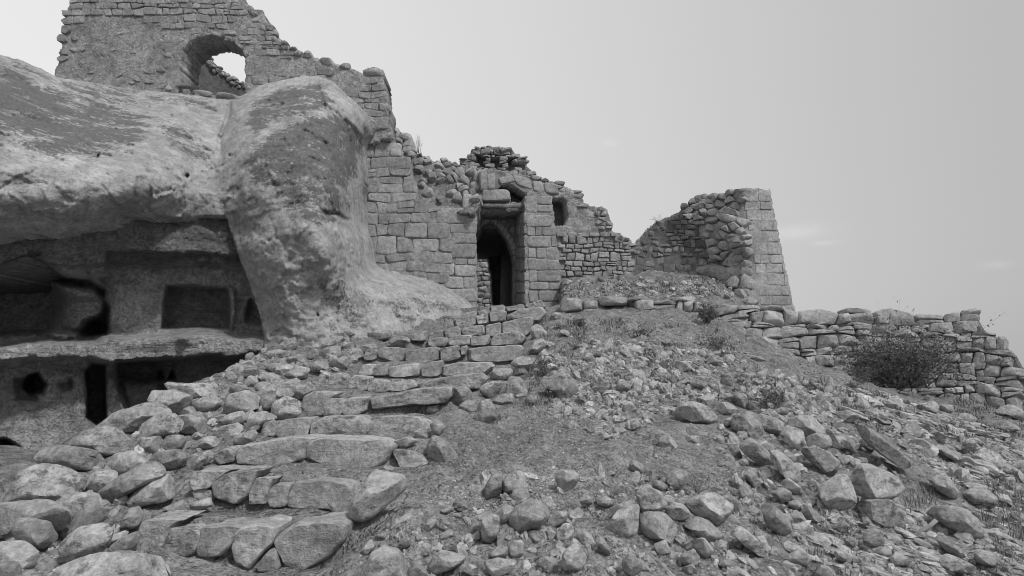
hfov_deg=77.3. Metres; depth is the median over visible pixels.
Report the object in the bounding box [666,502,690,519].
boulder
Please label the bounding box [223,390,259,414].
boulder
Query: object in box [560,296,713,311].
retaining wall
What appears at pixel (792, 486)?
stone
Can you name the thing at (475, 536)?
stone
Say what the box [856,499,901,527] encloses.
boulder
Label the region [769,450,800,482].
boulder
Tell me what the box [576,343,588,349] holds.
stone
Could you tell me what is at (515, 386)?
boulder
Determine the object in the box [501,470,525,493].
boulder
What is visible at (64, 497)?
boulder
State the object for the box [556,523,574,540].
boulder
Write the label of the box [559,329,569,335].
stone
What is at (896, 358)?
thorn bush
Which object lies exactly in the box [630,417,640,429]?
stone
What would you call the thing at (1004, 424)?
stone
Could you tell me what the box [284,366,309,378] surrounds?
boulder
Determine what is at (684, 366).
stone
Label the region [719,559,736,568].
stone
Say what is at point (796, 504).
stone
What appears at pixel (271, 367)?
stone
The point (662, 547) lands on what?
stone
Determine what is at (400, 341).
stone
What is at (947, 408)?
stone
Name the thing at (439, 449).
boulder
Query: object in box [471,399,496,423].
boulder
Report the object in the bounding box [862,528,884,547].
boulder
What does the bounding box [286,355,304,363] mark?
stone
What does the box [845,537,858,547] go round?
stone
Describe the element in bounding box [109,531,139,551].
boulder
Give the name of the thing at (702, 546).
boulder
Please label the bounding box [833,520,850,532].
stone
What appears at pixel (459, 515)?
stone
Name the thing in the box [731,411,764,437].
boulder
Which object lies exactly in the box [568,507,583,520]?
stone
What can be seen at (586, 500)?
stone
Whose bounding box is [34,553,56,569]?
boulder
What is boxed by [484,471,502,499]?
boulder
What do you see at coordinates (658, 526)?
boulder
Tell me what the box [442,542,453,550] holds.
stone
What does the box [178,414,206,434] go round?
boulder
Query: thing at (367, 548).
stone
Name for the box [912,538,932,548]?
stone
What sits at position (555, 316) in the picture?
stone
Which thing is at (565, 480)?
boulder
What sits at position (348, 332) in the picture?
stone
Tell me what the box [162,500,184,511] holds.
stone
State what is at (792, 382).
stone
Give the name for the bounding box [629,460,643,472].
stone
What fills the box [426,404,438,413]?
stone
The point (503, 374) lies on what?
boulder
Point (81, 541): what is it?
boulder
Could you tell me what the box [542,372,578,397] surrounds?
boulder
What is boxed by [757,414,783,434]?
boulder
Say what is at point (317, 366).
stone
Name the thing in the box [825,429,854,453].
boulder
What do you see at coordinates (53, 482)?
boulder
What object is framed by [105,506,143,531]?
boulder
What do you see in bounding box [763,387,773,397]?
stone
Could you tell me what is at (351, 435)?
stone staircase
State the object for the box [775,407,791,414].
stone
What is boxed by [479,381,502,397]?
boulder
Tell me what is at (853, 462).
stone
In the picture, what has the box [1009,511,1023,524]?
stone
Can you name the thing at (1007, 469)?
stone
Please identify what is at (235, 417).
boulder
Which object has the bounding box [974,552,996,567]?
stone
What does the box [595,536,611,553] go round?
stone
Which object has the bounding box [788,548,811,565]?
boulder
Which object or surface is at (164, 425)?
boulder
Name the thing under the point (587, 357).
stone
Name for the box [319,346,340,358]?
boulder
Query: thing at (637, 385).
stone
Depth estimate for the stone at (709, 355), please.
10.49 m
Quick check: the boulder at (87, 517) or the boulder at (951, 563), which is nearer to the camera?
the boulder at (87, 517)
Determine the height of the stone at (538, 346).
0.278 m
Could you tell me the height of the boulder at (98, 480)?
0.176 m
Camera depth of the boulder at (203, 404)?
7.05 m
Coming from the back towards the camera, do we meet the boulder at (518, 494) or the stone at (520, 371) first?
the stone at (520, 371)
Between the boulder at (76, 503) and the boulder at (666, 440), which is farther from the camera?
the boulder at (666, 440)
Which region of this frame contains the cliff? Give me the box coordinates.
[0,55,473,448]
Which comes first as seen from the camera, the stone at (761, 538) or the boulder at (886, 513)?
the stone at (761, 538)
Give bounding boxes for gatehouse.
[367,136,639,306]
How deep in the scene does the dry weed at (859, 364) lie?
13.46 m
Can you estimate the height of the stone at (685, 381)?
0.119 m
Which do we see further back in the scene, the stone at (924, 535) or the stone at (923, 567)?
the stone at (924, 535)
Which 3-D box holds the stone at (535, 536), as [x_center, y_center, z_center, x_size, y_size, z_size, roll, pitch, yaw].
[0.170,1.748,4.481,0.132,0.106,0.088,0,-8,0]
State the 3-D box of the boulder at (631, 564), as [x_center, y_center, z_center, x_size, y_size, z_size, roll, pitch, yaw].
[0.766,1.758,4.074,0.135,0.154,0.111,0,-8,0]
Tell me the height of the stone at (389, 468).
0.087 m
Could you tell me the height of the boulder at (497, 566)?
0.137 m
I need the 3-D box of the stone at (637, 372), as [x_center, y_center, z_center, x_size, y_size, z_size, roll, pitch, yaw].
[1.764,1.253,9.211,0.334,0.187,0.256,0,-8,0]
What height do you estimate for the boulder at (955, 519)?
0.337 m
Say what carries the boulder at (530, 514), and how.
on the ground at (346, 560)
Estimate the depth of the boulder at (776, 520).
5.15 m
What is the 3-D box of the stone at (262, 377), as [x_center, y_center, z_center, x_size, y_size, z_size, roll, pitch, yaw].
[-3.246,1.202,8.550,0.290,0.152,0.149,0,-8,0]
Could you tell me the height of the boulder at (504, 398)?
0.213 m
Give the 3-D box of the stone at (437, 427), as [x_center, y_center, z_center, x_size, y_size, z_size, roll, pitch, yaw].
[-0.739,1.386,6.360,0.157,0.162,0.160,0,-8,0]
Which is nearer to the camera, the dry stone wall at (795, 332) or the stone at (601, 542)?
the stone at (601, 542)
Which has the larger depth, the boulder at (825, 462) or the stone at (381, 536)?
the boulder at (825, 462)
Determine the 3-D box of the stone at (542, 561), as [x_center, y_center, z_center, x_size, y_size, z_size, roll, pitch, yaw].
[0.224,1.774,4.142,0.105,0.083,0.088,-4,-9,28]
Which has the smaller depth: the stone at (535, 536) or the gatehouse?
the stone at (535, 536)
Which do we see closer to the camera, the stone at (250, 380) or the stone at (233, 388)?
the stone at (233, 388)
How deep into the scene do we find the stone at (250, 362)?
9.47 m
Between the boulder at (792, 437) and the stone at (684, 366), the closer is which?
the boulder at (792, 437)
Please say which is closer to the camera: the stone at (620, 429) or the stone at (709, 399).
the stone at (620, 429)
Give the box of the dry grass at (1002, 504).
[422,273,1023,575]
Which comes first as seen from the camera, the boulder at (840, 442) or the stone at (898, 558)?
the stone at (898, 558)
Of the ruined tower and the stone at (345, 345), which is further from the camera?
the ruined tower
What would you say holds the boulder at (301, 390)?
on the ground at (346, 560)
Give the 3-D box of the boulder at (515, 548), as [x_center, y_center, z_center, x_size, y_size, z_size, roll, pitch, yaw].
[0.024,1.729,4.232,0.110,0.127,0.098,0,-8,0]
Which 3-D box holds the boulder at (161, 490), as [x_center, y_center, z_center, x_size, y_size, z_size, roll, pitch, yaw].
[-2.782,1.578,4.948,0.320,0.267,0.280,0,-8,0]
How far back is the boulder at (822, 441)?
7.07 m
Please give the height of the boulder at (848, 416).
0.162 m
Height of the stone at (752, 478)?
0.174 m
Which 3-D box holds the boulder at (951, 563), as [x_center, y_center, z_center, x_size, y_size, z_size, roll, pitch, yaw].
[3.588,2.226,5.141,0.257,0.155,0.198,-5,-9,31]
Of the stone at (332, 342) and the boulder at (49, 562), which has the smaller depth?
the boulder at (49, 562)
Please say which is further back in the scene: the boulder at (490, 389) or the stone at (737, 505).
the boulder at (490, 389)
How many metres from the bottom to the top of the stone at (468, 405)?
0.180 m
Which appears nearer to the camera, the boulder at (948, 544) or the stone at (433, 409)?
the boulder at (948, 544)
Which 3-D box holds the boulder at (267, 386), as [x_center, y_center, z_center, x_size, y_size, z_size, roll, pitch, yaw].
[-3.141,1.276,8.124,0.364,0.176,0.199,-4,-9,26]
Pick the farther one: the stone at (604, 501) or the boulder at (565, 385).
the boulder at (565, 385)
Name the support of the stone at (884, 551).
on the ground at (346, 560)
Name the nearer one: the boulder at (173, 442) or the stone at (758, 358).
the boulder at (173, 442)
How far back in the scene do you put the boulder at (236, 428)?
6.48 m
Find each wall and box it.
[55,0,396,146]
[198,57,245,95]
[476,260,490,306]
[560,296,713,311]
[709,303,1023,409]
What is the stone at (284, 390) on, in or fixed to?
on the ground at (346, 560)
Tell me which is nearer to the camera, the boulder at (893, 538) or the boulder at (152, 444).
the boulder at (893, 538)
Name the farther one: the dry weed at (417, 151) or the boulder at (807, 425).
the dry weed at (417, 151)
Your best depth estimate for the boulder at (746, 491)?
5.70 m
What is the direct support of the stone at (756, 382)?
on the ground at (346, 560)
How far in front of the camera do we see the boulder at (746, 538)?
4.67 m
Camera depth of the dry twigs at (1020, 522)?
6.30 m
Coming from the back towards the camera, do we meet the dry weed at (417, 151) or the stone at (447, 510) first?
the dry weed at (417, 151)
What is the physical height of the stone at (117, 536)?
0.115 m
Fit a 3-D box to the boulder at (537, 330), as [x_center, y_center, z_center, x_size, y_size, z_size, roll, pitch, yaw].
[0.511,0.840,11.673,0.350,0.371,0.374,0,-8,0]
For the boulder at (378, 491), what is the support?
on the ground at (346, 560)
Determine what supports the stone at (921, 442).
on the ground at (346, 560)
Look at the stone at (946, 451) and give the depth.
8.36 m
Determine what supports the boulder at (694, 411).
on the ground at (346, 560)
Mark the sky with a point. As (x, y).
(885, 137)
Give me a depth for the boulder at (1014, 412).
12.85 m
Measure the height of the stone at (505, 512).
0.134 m
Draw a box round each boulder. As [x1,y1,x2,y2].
[0,463,86,502]
[0,499,71,541]
[0,540,38,568]
[0,561,21,575]
[11,517,57,548]
[32,445,106,470]
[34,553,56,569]
[55,491,78,503]
[56,550,171,575]
[58,508,107,538]
[58,522,113,562]
[61,425,136,456]
[62,492,102,517]
[86,469,117,491]
[97,461,166,501]
[98,402,171,432]
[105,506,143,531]
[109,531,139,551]
[111,450,148,475]
[126,474,174,507]
[137,436,162,453]
[138,413,183,437]
[147,389,192,412]
[149,449,189,470]
[161,435,185,449]
[164,382,218,398]
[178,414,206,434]
[190,397,222,411]
[194,436,219,449]
[216,411,245,424]
[217,422,243,435]
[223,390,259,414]
[224,364,258,376]
[233,430,257,444]
[245,411,276,427]
[254,381,276,391]
[270,396,301,419]
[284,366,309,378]
[292,382,315,399]
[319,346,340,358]
[348,469,406,522]
[359,545,407,575]
[407,562,428,575]
[426,435,457,461]
[429,550,465,574]
[450,386,472,404]
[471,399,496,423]
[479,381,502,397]
[481,510,499,543]
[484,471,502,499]
[484,557,516,575]
[489,368,513,380]
[492,393,514,404]
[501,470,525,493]
[506,376,527,396]
[507,539,523,557]
[509,498,549,531]
[510,488,529,500]
[511,356,537,370]
[531,324,546,338]
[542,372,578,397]
[548,511,567,526]
[554,469,579,490]
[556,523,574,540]
[562,543,586,570]
[576,526,594,545]
[607,499,635,517]
[607,504,639,538]
[622,552,642,575]
[635,486,666,511]
[639,511,677,544]
[659,434,677,448]
[666,468,688,489]
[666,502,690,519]
[674,401,716,423]
[680,549,699,566]
[684,516,723,541]
[685,492,733,525]
[690,537,713,557]
[731,392,747,408]
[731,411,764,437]
[732,526,767,557]
[738,482,753,504]
[739,438,773,464]
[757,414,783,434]
[761,503,791,535]
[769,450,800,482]
[780,425,806,449]
[785,415,825,435]
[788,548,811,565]
[801,447,840,474]
[805,433,831,449]
[814,564,835,575]
[817,473,856,509]
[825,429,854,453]
[834,551,861,562]
[836,411,861,422]
[849,463,905,499]
[855,423,913,468]
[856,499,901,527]
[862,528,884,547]
[884,533,901,544]
[926,468,958,498]
[926,505,985,539]
[936,533,966,557]
[939,554,977,574]
[962,485,997,507]
[971,448,1003,469]
[996,404,1023,418]
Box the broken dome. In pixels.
[459,146,535,175]
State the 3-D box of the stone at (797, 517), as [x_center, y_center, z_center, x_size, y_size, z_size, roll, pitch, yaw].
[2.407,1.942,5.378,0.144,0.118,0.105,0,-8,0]
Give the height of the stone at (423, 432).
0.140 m
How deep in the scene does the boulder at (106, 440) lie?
5.59 m
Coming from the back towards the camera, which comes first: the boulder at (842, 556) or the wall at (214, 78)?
the wall at (214, 78)
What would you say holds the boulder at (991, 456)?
on the ground at (346, 560)
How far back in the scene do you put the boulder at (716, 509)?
5.02 m
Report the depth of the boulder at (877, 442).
7.11 m
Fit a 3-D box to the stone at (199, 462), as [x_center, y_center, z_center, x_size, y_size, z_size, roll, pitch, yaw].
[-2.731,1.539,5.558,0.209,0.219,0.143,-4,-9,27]
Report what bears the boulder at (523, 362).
on the ground at (346, 560)
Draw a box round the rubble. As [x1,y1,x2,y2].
[0,335,1023,575]
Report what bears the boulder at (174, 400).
on the ground at (346, 560)
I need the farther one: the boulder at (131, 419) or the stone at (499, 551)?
the boulder at (131, 419)
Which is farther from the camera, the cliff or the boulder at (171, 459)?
the cliff
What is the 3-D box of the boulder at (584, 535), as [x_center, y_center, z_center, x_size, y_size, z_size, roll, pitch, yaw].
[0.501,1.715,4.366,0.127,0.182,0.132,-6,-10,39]
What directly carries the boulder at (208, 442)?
on the ground at (346, 560)
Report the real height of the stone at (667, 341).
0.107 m
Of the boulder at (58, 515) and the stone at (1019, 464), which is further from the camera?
the stone at (1019, 464)
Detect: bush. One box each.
[692,303,721,323]
[814,299,1012,393]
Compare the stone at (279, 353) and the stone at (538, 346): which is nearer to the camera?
the stone at (279, 353)
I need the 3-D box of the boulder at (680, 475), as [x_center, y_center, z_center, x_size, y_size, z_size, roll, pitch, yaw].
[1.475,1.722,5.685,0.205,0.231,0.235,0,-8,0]
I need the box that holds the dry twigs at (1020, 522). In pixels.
[994,488,1023,540]
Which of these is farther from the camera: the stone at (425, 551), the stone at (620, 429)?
the stone at (620, 429)
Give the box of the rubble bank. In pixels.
[395,127,483,241]
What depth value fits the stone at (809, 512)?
5.46 m
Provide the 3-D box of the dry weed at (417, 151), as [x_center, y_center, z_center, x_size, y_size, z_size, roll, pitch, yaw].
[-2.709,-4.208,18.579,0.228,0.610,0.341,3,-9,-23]
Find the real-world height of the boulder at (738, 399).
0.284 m
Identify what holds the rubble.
on the ground at (346, 560)
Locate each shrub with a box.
[531,358,564,376]
[570,315,585,326]
[622,320,659,337]
[692,333,734,349]
[740,379,810,410]
[843,379,862,387]
[848,369,872,382]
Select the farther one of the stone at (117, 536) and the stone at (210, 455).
the stone at (210, 455)
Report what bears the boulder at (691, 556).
on the ground at (346, 560)
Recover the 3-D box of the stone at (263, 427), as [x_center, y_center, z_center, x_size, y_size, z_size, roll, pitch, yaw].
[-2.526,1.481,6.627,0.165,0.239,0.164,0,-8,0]
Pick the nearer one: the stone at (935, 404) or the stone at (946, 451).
the stone at (946, 451)
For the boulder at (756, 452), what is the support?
on the ground at (346, 560)
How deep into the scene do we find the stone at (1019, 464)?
8.81 m
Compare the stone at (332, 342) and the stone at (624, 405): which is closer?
the stone at (624, 405)
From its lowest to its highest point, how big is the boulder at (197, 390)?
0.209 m
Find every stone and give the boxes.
[108,530,128,546]
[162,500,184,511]
[188,411,204,416]
[189,452,207,469]
[189,497,213,510]
[195,450,213,465]
[229,384,248,393]
[239,360,254,365]
[243,375,259,386]
[249,425,259,430]
[258,372,279,381]
[259,394,275,410]
[261,419,275,436]
[263,363,281,371]
[265,349,290,358]
[274,383,295,398]
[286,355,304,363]
[309,360,328,372]
[319,339,336,348]
[330,357,349,368]
[340,342,350,350]
[342,328,354,335]
[342,347,354,354]
[357,343,377,353]
[361,539,373,554]
[367,329,391,339]
[375,532,386,540]
[379,465,394,471]
[386,336,409,347]
[394,436,418,447]
[398,536,410,548]
[414,427,429,437]
[421,546,429,555]
[423,517,436,530]
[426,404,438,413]
[430,419,444,434]
[440,507,453,513]
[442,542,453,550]
[451,513,463,517]
[458,399,477,411]
[462,563,478,575]
[472,531,479,540]
[490,545,507,558]
[498,504,513,523]
[514,367,527,374]
[526,392,536,404]
[527,530,545,542]
[528,338,545,353]
[536,349,548,358]
[537,557,553,567]
[550,312,563,319]
[555,320,565,328]
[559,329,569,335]
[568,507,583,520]
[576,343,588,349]
[577,393,583,401]
[580,495,592,506]
[583,353,592,361]
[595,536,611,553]
[596,496,613,506]
[611,482,624,494]
[613,425,625,433]
[615,379,630,391]
[619,400,635,411]
[629,369,645,376]
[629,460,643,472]
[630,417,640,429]
[632,379,641,391]
[637,356,648,361]
[651,480,667,490]
[654,540,669,555]
[659,339,671,344]
[675,361,691,371]
[681,378,689,384]
[685,435,698,442]
[692,376,709,388]
[697,393,718,405]
[705,353,715,357]
[718,402,739,414]
[719,393,732,399]
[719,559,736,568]
[722,417,731,425]
[732,500,743,516]
[742,470,760,487]
[744,373,757,378]
[750,356,765,361]
[753,380,761,384]
[755,535,767,542]
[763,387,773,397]
[772,488,791,502]
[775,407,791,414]
[782,478,800,494]
[784,377,799,386]
[788,498,802,509]
[790,512,806,522]
[801,503,820,522]
[813,414,826,423]
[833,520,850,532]
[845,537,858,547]
[847,455,858,465]
[859,439,873,451]
[875,546,891,556]
[890,552,910,565]
[909,438,932,447]
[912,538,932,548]
[916,401,938,409]
[917,564,932,572]
[918,532,927,538]
[937,445,959,460]
[939,405,953,412]
[964,438,984,445]
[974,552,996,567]
[986,528,1003,539]
[992,419,1020,431]
[1002,465,1014,474]
[1009,460,1023,468]
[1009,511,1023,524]
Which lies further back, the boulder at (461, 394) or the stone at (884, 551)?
the boulder at (461, 394)
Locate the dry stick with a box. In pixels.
[916,518,937,534]
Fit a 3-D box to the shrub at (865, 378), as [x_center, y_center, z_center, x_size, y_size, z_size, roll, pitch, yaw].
[6.360,1.607,11.646,0.423,0.298,0.440,-5,-10,34]
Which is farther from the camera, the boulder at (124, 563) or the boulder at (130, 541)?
the boulder at (130, 541)
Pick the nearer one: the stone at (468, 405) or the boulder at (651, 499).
the boulder at (651, 499)
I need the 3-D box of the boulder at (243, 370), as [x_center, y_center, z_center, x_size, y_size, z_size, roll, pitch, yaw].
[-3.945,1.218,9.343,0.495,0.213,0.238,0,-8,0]
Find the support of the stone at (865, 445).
on the ground at (346, 560)
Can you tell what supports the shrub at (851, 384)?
on the ground at (346, 560)
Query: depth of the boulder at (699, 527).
4.77 m
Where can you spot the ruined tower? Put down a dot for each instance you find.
(729, 238)
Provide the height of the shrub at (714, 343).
0.366 m
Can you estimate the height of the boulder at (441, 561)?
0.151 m
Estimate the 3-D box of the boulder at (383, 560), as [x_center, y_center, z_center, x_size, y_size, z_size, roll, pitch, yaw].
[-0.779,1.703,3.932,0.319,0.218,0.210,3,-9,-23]
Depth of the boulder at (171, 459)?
5.42 m
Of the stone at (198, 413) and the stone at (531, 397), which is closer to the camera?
the stone at (198, 413)
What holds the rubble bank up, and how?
on the gatehouse
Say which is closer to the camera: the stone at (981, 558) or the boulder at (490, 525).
the boulder at (490, 525)
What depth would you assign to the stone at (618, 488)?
5.32 m
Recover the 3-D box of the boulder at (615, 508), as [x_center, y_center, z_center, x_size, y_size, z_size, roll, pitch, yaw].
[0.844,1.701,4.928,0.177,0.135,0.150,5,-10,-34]
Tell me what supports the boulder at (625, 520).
on the ground at (346, 560)
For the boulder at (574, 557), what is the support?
on the ground at (346, 560)
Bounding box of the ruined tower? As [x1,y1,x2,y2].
[633,188,794,310]
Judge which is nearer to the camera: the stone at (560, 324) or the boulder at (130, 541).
the boulder at (130, 541)
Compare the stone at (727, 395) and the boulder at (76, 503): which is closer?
the boulder at (76, 503)
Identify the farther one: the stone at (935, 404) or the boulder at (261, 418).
the stone at (935, 404)
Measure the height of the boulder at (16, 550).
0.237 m
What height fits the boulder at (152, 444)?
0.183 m
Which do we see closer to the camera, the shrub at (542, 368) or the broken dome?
the shrub at (542, 368)
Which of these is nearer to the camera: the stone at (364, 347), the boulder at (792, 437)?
the boulder at (792, 437)
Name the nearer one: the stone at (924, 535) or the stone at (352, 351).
the stone at (924, 535)
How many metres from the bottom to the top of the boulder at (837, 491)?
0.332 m
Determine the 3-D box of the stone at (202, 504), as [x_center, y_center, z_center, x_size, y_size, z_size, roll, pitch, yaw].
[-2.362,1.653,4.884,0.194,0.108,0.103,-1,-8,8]
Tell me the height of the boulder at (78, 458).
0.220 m
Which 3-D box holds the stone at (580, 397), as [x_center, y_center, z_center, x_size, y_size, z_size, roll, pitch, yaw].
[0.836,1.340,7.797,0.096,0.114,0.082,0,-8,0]
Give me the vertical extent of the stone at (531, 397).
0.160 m
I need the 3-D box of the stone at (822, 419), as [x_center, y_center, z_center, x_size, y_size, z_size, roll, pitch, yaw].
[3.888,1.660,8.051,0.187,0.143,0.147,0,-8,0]
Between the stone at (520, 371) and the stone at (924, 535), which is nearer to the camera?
the stone at (924, 535)
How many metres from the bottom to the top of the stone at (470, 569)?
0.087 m
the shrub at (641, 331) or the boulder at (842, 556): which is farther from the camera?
the shrub at (641, 331)
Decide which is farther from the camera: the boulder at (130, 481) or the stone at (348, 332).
the stone at (348, 332)
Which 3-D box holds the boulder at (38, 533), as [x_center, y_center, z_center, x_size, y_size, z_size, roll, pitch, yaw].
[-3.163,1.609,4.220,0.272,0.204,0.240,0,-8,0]
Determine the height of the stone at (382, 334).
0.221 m
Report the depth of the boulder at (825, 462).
6.36 m
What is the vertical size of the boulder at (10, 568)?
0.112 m
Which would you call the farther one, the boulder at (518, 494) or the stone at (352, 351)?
the stone at (352, 351)
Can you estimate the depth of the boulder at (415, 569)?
3.91 m
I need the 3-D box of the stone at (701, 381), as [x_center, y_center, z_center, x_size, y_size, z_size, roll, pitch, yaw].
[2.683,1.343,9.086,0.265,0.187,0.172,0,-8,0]
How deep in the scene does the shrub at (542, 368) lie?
8.80 m
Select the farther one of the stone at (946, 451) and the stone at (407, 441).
the stone at (946, 451)
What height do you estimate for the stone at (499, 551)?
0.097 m
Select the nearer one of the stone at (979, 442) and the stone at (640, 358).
the stone at (979, 442)
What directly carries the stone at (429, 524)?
on the ground at (346, 560)
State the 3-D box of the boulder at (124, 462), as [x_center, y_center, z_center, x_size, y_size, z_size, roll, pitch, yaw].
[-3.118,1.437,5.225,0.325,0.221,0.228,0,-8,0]
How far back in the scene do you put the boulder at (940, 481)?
6.97 m
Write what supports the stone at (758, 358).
on the ground at (346, 560)
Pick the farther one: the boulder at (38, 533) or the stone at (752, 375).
the stone at (752, 375)
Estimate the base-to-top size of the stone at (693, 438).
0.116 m
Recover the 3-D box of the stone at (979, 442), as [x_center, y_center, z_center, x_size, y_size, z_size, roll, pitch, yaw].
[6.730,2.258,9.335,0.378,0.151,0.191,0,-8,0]
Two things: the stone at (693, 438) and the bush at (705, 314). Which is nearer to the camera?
the stone at (693, 438)
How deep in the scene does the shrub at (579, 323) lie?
12.37 m
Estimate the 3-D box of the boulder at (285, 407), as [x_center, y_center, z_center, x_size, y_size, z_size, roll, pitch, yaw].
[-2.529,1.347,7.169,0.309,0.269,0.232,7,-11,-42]
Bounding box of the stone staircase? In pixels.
[138,300,546,571]
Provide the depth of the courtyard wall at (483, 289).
25.10 m
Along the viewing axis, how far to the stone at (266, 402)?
7.18 m
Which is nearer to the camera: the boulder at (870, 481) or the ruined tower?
the boulder at (870, 481)
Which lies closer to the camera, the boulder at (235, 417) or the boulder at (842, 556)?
the boulder at (842, 556)
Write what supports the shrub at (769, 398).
on the ground at (346, 560)
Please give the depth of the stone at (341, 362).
9.62 m
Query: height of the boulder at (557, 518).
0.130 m
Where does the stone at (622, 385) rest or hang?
on the ground at (346, 560)
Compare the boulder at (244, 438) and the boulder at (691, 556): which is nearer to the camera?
the boulder at (691, 556)
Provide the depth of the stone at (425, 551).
4.24 m
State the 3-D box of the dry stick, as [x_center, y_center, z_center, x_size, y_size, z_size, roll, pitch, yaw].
[3.615,2.208,5.686,0.319,0.329,0.060,-2,-8,14]
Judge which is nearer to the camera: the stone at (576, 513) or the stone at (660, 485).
the stone at (576, 513)
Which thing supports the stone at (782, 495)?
on the ground at (346, 560)
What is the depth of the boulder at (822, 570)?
4.51 m
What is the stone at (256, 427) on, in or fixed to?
on the ground at (346, 560)
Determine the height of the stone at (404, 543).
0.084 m
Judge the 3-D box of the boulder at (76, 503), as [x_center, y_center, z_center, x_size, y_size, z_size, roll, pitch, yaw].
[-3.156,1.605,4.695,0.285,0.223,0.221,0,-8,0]
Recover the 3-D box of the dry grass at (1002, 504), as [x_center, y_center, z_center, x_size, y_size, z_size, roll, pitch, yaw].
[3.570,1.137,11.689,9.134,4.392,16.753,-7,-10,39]
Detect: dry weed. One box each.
[416,135,421,153]
[847,343,870,378]
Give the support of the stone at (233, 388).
on the ground at (346, 560)
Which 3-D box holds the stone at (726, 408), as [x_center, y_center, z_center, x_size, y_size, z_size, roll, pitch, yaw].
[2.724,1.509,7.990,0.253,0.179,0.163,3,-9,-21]
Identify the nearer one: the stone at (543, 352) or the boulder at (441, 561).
the boulder at (441, 561)
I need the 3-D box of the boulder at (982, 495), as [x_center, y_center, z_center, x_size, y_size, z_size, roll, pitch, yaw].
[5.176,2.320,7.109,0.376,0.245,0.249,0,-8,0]
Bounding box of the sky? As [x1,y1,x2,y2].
[0,0,1023,367]
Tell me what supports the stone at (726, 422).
on the ground at (346, 560)
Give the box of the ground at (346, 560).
[0,270,1023,575]
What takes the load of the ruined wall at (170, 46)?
on the cliff
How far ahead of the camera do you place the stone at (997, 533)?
6.22 m

